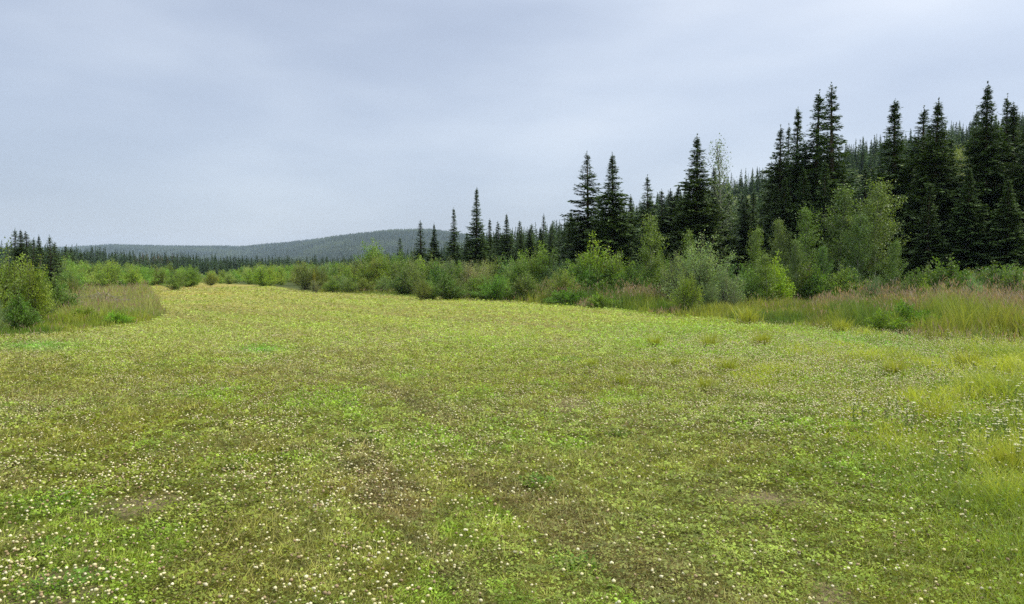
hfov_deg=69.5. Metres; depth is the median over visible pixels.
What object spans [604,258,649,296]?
thicket shrub
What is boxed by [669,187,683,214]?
spruce tree
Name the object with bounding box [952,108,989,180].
spruce tree
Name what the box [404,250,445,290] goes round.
thicket shrub
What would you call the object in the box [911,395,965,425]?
grass tuft
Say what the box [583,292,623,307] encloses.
weed hummock
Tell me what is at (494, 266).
thicket shrub
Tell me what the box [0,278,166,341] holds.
long grass
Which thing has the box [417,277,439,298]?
thicket shrub
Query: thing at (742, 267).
thicket shrub
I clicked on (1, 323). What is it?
willow shrub
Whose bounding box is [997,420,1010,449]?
yarrow plant
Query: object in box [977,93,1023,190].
spruce tree
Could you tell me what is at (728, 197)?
spruce tree
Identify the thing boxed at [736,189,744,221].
spruce tree
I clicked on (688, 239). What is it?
aspen sapling
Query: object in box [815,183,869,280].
aspen tree
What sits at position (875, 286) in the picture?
willow shrub
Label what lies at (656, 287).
alder shrub
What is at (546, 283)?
thicket shrub
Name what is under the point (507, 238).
spruce tree
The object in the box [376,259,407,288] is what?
thicket shrub
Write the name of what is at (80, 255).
spruce tree
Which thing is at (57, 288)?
willow shrub
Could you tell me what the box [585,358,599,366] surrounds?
grass tuft
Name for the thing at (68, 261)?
thicket shrub
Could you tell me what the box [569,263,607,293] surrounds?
thicket shrub
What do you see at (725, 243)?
spruce tree
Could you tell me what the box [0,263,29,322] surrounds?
willow shrub
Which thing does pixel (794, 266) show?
aspen sapling
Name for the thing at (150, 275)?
thicket shrub
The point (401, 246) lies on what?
spruce tree
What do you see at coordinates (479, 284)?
thicket shrub
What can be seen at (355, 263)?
thicket shrub
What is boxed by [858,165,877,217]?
spruce tree
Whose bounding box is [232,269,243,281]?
thicket shrub
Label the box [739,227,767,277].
aspen tree
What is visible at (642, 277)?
willow shrub
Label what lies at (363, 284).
thicket shrub
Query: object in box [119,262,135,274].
thicket shrub
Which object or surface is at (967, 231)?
spruce tree
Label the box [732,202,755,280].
spruce tree
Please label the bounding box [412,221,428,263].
spruce tree
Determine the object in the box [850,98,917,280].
spruce tree
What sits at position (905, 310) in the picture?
weed hummock
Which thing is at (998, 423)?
yarrow plant
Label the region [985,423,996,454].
yarrow plant
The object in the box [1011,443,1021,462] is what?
yarrow plant
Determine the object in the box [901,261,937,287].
thicket shrub
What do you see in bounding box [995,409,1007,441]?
yarrow plant
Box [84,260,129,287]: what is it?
thicket shrub
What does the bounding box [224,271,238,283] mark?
thicket shrub
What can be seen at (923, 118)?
spruce tree
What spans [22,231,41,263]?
spruce tree
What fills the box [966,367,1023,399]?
grass tuft
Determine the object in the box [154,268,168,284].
thicket shrub
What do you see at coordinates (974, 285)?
willow shrub
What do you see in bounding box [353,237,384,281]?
alder shrub
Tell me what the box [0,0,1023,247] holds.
sky
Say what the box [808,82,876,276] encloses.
spruce tree
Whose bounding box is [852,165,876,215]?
spruce tree
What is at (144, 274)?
thicket shrub
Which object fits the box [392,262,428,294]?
thicket shrub
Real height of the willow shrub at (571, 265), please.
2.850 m
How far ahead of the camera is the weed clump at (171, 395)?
9.24 m
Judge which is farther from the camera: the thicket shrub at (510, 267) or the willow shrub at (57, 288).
the thicket shrub at (510, 267)
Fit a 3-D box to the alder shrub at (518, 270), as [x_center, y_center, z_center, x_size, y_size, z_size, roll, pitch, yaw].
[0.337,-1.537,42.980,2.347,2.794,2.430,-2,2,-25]
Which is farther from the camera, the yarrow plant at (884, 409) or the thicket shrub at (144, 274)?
the thicket shrub at (144, 274)
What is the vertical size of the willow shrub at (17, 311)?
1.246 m
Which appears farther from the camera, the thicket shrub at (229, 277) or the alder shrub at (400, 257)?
the thicket shrub at (229, 277)
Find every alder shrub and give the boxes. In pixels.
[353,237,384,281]
[364,252,392,290]
[391,249,411,266]
[505,252,535,288]
[517,240,563,286]
[651,254,669,294]
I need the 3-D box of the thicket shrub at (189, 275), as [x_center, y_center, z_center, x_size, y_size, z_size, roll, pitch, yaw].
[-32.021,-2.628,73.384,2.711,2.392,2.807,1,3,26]
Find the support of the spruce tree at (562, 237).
on the ground at (612, 569)
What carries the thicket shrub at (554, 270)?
on the ground at (612, 569)
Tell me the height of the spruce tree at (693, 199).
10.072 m
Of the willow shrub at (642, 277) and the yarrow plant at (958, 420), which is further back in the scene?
the willow shrub at (642, 277)
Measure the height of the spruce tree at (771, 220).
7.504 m
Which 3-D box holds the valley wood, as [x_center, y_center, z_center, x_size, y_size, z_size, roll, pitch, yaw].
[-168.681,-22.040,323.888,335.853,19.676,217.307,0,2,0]
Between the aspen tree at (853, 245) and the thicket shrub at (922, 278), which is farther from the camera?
the aspen tree at (853, 245)
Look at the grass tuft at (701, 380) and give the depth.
9.85 m
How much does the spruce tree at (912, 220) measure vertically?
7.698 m
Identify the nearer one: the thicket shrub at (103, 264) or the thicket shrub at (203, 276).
the thicket shrub at (103, 264)
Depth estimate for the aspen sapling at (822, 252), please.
34.88 m
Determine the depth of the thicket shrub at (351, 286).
54.38 m
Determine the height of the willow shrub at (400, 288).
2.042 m
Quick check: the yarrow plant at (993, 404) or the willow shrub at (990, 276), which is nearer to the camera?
the yarrow plant at (993, 404)
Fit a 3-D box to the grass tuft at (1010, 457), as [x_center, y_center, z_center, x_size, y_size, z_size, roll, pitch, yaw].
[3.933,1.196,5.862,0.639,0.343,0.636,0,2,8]
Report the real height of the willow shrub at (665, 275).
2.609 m
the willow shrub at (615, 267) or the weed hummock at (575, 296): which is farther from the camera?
the willow shrub at (615, 267)
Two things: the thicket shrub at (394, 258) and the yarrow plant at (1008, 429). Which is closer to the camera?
the yarrow plant at (1008, 429)
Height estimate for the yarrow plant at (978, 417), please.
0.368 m
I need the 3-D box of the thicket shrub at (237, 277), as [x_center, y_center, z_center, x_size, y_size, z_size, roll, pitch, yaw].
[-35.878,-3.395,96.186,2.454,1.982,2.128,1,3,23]
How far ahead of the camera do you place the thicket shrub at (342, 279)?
55.61 m
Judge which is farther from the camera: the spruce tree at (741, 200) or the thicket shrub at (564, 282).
the spruce tree at (741, 200)
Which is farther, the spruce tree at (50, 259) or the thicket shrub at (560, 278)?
the spruce tree at (50, 259)
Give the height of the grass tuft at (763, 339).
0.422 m
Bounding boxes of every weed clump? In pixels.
[10,566,92,600]
[12,489,97,509]
[29,534,73,553]
[78,567,123,581]
[151,392,188,400]
[352,426,377,432]
[516,471,558,490]
[549,549,600,574]
[551,355,579,361]
[606,429,629,437]
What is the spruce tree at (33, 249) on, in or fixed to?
on the ground at (612, 569)
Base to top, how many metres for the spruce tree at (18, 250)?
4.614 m
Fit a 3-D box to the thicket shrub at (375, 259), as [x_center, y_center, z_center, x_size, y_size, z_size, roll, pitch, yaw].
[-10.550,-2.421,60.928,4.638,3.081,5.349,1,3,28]
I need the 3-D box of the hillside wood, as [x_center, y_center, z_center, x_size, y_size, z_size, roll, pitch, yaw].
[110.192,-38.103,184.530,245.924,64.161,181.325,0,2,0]
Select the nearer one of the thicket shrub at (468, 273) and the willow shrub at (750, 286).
the willow shrub at (750, 286)
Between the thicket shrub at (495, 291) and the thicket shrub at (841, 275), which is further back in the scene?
the thicket shrub at (495, 291)
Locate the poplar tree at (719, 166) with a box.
[703,133,743,270]
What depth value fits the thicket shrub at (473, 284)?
42.62 m
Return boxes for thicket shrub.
[4,263,32,284]
[49,252,73,268]
[61,275,87,295]
[62,261,89,284]
[73,259,99,275]
[73,260,95,286]
[78,260,103,282]
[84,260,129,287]
[84,264,103,286]
[85,263,98,283]
[93,261,106,270]
[103,257,119,268]
[111,264,126,286]
[118,265,150,283]
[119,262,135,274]
[121,264,146,286]
[142,265,159,285]
[146,263,159,285]
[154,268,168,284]
[157,267,172,276]
[159,271,190,289]
[163,263,176,272]
[175,265,186,273]
[178,265,203,286]
[201,271,220,285]
[202,270,215,280]
[215,270,226,282]
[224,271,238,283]
[228,269,243,282]
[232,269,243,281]
[242,267,257,283]
[249,262,277,285]
[264,263,280,285]
[274,263,288,284]
[286,259,327,289]
[288,261,303,285]
[306,264,331,288]
[309,280,320,292]
[310,264,333,287]
[319,261,334,280]
[321,275,342,292]
[324,262,339,272]
[325,263,359,284]
[327,258,347,287]
[333,262,358,285]
[335,273,349,291]
[338,275,360,292]
[351,258,365,271]
[355,256,372,288]
[356,254,387,280]
[357,274,376,291]
[364,252,384,289]
[375,276,389,292]
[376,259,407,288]
[383,253,406,274]
[390,257,424,285]
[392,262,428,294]
[393,247,429,277]
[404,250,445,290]
[411,272,434,299]
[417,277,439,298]
[425,259,456,296]
[432,270,467,299]
[438,256,462,283]
[441,260,467,284]
[451,259,491,289]
[451,279,475,299]
[460,274,484,298]
[469,259,494,282]
[469,274,513,300]
[473,271,491,299]
[484,255,503,281]
[489,252,514,283]
[489,255,513,278]
[492,274,511,299]
[503,260,520,278]
[505,266,547,300]
[505,273,531,299]
[535,258,568,282]
[537,275,556,295]
[541,262,575,283]
[541,268,578,295]
[560,255,591,288]
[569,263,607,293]
[585,260,622,294]
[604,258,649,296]
[716,260,739,293]
[734,261,762,295]
[788,258,836,299]
[792,259,839,300]
[822,258,868,293]
[827,267,863,297]
[864,275,900,297]
[899,268,916,284]
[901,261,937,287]
[910,266,938,291]
[952,267,989,289]
[973,263,989,275]
[975,260,1011,281]
[1006,263,1019,279]
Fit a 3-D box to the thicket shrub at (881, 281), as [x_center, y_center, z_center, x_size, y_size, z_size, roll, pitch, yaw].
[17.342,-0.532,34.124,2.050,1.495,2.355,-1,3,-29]
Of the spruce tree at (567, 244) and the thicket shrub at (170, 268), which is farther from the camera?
the thicket shrub at (170, 268)
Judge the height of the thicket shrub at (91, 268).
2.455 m
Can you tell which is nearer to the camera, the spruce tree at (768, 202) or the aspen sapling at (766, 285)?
the aspen sapling at (766, 285)
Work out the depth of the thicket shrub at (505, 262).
49.31 m
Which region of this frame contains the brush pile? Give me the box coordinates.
[69,292,131,300]
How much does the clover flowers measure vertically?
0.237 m
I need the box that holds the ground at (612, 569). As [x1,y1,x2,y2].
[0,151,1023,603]
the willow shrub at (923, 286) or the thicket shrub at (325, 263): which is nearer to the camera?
the willow shrub at (923, 286)
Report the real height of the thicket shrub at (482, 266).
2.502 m
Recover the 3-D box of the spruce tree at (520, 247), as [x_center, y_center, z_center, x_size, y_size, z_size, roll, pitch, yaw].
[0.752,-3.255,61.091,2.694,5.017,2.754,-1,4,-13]
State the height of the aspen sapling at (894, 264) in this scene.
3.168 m
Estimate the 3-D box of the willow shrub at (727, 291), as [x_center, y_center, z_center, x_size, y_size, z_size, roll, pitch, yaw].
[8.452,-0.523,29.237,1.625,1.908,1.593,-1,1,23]
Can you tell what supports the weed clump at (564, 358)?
on the ground at (612, 569)
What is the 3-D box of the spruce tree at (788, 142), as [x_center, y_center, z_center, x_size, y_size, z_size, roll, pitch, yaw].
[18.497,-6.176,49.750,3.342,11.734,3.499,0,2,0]
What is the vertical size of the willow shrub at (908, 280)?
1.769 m
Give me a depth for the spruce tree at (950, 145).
43.53 m
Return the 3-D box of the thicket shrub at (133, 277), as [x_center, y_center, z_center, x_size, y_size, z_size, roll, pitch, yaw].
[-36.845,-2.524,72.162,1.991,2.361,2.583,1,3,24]
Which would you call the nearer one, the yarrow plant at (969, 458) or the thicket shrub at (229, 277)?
the yarrow plant at (969, 458)
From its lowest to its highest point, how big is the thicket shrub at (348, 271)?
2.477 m
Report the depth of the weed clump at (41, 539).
4.29 m
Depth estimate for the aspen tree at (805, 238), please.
36.81 m
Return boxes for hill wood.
[2,228,515,263]
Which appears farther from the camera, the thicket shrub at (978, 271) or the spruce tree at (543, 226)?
the spruce tree at (543, 226)
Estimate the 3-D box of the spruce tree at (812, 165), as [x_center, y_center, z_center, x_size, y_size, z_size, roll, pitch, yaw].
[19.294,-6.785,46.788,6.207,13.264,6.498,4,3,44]
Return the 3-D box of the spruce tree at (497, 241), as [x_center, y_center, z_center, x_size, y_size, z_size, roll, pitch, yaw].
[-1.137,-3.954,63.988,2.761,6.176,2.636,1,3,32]
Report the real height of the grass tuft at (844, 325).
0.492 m
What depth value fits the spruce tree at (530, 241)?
62.48 m
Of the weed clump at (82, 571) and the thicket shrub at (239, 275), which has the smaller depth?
the weed clump at (82, 571)
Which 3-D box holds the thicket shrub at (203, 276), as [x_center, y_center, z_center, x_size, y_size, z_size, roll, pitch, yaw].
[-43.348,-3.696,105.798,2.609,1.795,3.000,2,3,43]
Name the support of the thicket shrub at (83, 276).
on the ground at (612, 569)
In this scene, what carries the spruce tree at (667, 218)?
on the ground at (612, 569)
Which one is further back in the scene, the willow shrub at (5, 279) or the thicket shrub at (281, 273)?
the thicket shrub at (281, 273)
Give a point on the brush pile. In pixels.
(103, 296)
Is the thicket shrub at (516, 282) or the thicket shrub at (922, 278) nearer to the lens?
the thicket shrub at (922, 278)
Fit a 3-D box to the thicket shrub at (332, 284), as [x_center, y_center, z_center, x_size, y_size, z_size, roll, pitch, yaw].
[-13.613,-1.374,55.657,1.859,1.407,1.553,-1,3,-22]
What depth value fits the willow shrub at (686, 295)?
27.52 m
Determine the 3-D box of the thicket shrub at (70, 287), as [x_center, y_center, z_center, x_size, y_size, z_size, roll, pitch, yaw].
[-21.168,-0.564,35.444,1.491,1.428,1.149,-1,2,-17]
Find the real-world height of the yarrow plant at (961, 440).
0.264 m
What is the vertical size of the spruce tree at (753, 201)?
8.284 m
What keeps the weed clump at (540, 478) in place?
on the ground at (612, 569)
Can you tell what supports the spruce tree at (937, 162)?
on the ground at (612, 569)
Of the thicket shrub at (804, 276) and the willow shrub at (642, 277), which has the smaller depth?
the thicket shrub at (804, 276)
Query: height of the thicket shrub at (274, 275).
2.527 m
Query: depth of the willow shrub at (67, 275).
45.88 m
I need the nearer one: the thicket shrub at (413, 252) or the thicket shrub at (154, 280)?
the thicket shrub at (413, 252)
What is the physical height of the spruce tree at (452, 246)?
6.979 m
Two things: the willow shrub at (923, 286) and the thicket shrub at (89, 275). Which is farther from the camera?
the thicket shrub at (89, 275)
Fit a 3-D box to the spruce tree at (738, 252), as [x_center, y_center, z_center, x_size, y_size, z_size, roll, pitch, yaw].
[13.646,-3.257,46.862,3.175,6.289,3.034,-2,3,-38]
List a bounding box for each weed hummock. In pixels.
[70,305,97,317]
[100,310,136,324]
[544,286,591,304]
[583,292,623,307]
[862,308,916,331]
[884,297,946,326]
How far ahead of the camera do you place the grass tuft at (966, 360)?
11.74 m
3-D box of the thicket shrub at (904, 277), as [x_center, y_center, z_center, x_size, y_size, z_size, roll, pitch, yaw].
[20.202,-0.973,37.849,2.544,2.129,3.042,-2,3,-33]
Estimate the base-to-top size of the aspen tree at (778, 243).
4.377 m
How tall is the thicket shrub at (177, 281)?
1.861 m
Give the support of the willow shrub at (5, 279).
on the ground at (612, 569)
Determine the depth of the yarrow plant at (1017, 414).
7.31 m
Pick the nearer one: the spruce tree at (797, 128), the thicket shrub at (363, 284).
the spruce tree at (797, 128)
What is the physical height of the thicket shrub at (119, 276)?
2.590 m
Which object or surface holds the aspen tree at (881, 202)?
on the ground at (612, 569)
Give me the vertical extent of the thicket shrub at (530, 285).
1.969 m
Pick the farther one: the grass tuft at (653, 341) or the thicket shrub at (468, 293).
the thicket shrub at (468, 293)
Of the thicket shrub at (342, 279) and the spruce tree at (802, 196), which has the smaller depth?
the spruce tree at (802, 196)
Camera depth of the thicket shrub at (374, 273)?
58.01 m
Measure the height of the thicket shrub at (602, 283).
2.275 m
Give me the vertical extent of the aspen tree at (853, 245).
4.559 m
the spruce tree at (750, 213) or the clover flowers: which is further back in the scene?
the spruce tree at (750, 213)
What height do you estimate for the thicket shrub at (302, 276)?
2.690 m
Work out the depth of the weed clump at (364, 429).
7.37 m
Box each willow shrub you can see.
[0,237,54,316]
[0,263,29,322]
[0,286,43,331]
[0,301,11,330]
[6,254,60,320]
[42,268,81,309]
[51,268,93,292]
[59,259,77,281]
[384,265,409,294]
[417,255,426,272]
[561,251,579,274]
[565,232,614,283]
[597,247,626,286]
[609,261,659,292]
[653,250,687,298]
[655,232,749,303]
[668,268,703,313]
[698,280,721,306]
[707,264,745,305]
[732,268,769,304]
[759,251,796,302]
[797,269,831,299]
[828,265,865,294]
[862,275,884,297]
[898,269,924,294]
[917,272,931,298]
[921,252,976,293]
[965,272,988,300]
[975,261,1009,293]
[991,263,1023,295]
[1009,264,1023,279]
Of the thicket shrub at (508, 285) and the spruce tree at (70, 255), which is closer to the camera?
the thicket shrub at (508, 285)
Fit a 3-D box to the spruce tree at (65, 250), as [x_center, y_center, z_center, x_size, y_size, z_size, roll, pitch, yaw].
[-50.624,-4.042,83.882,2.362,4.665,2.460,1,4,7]
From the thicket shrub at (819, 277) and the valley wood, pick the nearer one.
the thicket shrub at (819, 277)
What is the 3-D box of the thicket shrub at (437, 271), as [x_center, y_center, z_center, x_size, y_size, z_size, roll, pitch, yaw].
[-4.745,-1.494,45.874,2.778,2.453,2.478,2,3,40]
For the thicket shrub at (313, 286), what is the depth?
54.53 m
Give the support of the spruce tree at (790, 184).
on the ground at (612, 569)
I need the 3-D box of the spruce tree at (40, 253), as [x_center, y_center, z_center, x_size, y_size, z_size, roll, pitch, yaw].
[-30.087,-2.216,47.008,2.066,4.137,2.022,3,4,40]
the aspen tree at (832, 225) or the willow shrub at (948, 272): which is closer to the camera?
the willow shrub at (948, 272)
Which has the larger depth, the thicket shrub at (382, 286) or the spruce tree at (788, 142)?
the thicket shrub at (382, 286)
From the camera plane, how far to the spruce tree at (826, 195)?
42.74 m
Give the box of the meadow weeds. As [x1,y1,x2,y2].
[567,315,1023,603]
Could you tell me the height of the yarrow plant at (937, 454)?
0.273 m
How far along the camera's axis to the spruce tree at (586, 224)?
45.59 m
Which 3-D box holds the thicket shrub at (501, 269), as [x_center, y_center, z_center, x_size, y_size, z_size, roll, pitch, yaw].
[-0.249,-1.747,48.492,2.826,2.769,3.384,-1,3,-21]
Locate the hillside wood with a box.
[480,112,1023,254]
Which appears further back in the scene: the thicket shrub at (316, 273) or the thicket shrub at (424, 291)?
the thicket shrub at (316, 273)
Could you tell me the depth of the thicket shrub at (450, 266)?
46.28 m
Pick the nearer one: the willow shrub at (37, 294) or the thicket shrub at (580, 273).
the willow shrub at (37, 294)
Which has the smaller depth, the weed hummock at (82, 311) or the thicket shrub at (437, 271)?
the weed hummock at (82, 311)
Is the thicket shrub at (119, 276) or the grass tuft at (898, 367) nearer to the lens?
the grass tuft at (898, 367)
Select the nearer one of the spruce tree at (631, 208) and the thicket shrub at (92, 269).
the spruce tree at (631, 208)
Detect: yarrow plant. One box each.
[851,391,861,423]
[853,371,862,397]
[856,418,871,438]
[860,402,871,428]
[870,398,890,421]
[901,402,915,434]
[916,441,942,471]
[941,432,965,460]
[947,410,961,435]
[959,376,972,404]
[961,444,972,473]
[975,414,991,454]
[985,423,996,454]
[987,396,1001,416]
[994,410,1000,436]
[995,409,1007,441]
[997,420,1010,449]
[1007,380,1019,408]
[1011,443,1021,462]
[1013,400,1021,428]
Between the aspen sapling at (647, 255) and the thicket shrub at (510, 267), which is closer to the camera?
the aspen sapling at (647, 255)
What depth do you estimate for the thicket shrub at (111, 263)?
103.46 m
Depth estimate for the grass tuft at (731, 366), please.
11.56 m
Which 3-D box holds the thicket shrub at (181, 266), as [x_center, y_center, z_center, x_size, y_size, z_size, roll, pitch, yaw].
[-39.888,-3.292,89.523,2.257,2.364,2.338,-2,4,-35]
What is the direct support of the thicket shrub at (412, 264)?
on the ground at (612, 569)
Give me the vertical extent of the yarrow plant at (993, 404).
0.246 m
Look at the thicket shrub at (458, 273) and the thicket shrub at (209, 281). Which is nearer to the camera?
the thicket shrub at (458, 273)
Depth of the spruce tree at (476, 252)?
57.77 m
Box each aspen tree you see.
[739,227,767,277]
[766,219,795,278]
[786,203,832,277]
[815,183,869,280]
[838,212,884,283]
[843,177,910,285]
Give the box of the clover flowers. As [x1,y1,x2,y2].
[0,314,1023,603]
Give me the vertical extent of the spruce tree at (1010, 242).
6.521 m
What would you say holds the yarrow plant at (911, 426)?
on the ground at (612, 569)
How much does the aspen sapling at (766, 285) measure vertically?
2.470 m
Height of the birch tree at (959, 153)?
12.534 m
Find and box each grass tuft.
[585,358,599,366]
[607,370,634,385]
[640,334,663,347]
[668,357,686,366]
[689,374,722,391]
[699,330,724,347]
[715,355,744,372]
[728,303,768,323]
[749,330,779,345]
[827,317,860,333]
[869,354,916,377]
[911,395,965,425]
[944,343,990,368]
[964,428,1023,477]
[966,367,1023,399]
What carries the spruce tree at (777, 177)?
on the ground at (612, 569)
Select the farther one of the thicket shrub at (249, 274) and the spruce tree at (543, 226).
the thicket shrub at (249, 274)
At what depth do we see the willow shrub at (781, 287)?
32.10 m
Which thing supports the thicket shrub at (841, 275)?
on the ground at (612, 569)
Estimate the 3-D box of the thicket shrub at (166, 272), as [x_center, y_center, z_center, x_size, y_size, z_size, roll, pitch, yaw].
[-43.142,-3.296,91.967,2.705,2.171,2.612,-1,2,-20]
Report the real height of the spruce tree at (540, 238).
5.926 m
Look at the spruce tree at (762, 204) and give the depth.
59.19 m
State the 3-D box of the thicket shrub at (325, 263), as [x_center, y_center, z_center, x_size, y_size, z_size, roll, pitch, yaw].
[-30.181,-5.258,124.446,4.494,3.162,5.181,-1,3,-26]
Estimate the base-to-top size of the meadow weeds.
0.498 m
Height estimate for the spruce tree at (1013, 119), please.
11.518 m
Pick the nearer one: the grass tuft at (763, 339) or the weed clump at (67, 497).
the weed clump at (67, 497)
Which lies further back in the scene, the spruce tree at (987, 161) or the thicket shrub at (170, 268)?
the thicket shrub at (170, 268)
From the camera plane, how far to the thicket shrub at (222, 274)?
94.49 m
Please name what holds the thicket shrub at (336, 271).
on the ground at (612, 569)
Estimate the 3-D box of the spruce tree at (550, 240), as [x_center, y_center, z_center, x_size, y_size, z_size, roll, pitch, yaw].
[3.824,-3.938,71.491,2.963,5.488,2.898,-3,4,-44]
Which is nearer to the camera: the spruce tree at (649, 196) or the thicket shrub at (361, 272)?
the spruce tree at (649, 196)
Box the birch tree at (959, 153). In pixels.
[946,140,968,181]
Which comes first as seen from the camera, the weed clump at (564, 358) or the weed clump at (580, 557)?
the weed clump at (580, 557)
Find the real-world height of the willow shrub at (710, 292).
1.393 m
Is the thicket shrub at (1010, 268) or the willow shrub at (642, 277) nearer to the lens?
the thicket shrub at (1010, 268)
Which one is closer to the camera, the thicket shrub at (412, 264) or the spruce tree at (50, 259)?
the spruce tree at (50, 259)
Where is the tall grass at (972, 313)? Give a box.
[154,270,1023,347]
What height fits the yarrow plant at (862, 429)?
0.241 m
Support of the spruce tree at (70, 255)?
on the ground at (612, 569)
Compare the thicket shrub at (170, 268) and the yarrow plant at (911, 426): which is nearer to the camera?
the yarrow plant at (911, 426)
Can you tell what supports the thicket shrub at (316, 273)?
on the ground at (612, 569)
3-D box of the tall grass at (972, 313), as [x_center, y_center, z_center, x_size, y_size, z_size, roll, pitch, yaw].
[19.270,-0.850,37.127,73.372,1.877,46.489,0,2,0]
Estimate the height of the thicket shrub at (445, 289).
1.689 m
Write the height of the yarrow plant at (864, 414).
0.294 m
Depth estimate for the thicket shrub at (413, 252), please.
57.80 m
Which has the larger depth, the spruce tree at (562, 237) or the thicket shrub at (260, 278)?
the thicket shrub at (260, 278)
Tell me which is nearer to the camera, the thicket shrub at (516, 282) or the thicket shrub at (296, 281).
the thicket shrub at (516, 282)
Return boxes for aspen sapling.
[633,212,669,289]
[679,228,698,269]
[752,251,782,300]
[783,239,807,296]
[813,246,836,281]
[882,238,908,290]
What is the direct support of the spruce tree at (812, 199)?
on the ground at (612, 569)
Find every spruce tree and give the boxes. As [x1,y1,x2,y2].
[2,230,19,272]
[6,229,30,272]
[17,237,51,280]
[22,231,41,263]
[28,236,54,274]
[40,236,65,281]
[44,242,67,280]
[61,247,73,268]
[67,247,77,265]
[76,252,85,265]
[227,255,232,273]
[396,238,405,260]
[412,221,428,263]
[424,225,442,267]
[439,207,464,269]
[460,188,495,271]
[461,234,471,265]
[484,219,496,264]
[490,223,503,263]
[494,214,517,265]
[512,234,528,264]
[513,220,527,255]
[522,229,540,261]
[524,225,537,250]
[534,228,550,262]
[538,215,547,251]
[544,150,640,268]
[546,233,554,263]
[547,225,557,253]
[549,231,562,263]
[554,223,567,259]
[557,215,576,270]
[581,154,647,271]
[623,194,645,264]
[631,174,663,266]
[642,188,679,267]
[650,189,670,265]
[653,133,745,287]
[655,193,681,269]
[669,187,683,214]
[702,165,743,279]
[722,194,738,234]
[722,205,746,283]
[731,195,762,262]
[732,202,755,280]
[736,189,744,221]
[746,125,797,261]
[748,192,764,239]
[751,171,782,257]
[751,183,780,270]
[752,175,811,278]
[756,188,768,229]
[760,109,810,234]
[766,123,794,207]
[769,89,862,268]
[779,170,799,230]
[786,165,828,279]
[798,159,844,287]
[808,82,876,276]
[810,181,822,223]
[834,175,862,269]
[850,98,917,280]
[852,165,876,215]
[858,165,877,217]
[871,105,954,278]
[873,98,986,279]
[885,167,947,280]
[899,185,955,286]
[935,165,1003,275]
[939,81,1023,269]
[944,136,958,193]
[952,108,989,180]
[969,177,1023,273]
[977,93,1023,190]
[991,119,1023,259]
[994,102,1021,180]
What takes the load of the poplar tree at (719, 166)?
on the ground at (612, 569)
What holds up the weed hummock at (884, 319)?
on the ground at (612, 569)
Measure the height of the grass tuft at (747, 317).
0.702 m
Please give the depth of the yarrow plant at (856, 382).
9.23 m
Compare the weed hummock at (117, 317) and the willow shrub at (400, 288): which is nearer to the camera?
the weed hummock at (117, 317)
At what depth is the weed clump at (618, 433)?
7.22 m
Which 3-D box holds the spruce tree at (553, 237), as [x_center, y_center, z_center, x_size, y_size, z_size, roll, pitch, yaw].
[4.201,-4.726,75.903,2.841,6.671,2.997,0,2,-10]
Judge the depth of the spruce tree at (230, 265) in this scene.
204.50 m
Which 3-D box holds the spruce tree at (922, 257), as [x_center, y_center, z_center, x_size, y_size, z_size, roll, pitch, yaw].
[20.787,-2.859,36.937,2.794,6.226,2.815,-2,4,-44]
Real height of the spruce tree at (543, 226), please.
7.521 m
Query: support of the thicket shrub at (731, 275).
on the ground at (612, 569)
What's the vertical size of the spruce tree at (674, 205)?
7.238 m
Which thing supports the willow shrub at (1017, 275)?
on the ground at (612, 569)
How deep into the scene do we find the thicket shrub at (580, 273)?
39.08 m
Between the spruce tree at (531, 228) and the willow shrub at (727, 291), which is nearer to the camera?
the willow shrub at (727, 291)
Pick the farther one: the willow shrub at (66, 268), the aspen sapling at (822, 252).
the willow shrub at (66, 268)
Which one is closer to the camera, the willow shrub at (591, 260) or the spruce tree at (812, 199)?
the willow shrub at (591, 260)
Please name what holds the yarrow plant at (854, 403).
on the ground at (612, 569)
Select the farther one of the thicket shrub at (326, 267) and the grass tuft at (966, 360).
the thicket shrub at (326, 267)
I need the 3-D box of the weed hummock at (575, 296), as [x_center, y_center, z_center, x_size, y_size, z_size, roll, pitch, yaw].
[2.765,-0.283,35.402,2.674,0.976,2.297,1,3,1]
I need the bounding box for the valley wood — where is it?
[0,231,500,273]
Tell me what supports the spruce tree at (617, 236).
on the ground at (612, 569)
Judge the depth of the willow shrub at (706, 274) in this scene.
29.78 m
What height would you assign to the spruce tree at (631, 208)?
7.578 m
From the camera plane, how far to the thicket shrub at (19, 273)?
29.60 m
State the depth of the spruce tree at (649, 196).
51.69 m
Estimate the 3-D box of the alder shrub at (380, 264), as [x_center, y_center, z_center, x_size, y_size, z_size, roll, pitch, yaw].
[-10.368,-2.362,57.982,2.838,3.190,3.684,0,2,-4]
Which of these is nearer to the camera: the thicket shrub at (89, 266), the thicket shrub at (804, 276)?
the thicket shrub at (804, 276)
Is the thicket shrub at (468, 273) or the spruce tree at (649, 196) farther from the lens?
the spruce tree at (649, 196)
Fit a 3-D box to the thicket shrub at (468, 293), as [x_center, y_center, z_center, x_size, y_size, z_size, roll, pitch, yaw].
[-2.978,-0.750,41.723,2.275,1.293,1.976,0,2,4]
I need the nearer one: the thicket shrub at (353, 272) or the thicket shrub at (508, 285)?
the thicket shrub at (508, 285)
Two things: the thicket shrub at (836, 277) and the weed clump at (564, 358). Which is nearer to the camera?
the weed clump at (564, 358)
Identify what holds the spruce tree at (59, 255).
on the ground at (612, 569)
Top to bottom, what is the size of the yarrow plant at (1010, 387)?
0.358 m
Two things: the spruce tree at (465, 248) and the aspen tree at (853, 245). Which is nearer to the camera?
the aspen tree at (853, 245)
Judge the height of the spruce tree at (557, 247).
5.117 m
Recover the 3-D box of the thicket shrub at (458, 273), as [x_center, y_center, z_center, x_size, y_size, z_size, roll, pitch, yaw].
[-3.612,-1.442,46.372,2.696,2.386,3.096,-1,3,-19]
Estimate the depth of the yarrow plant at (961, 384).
8.74 m

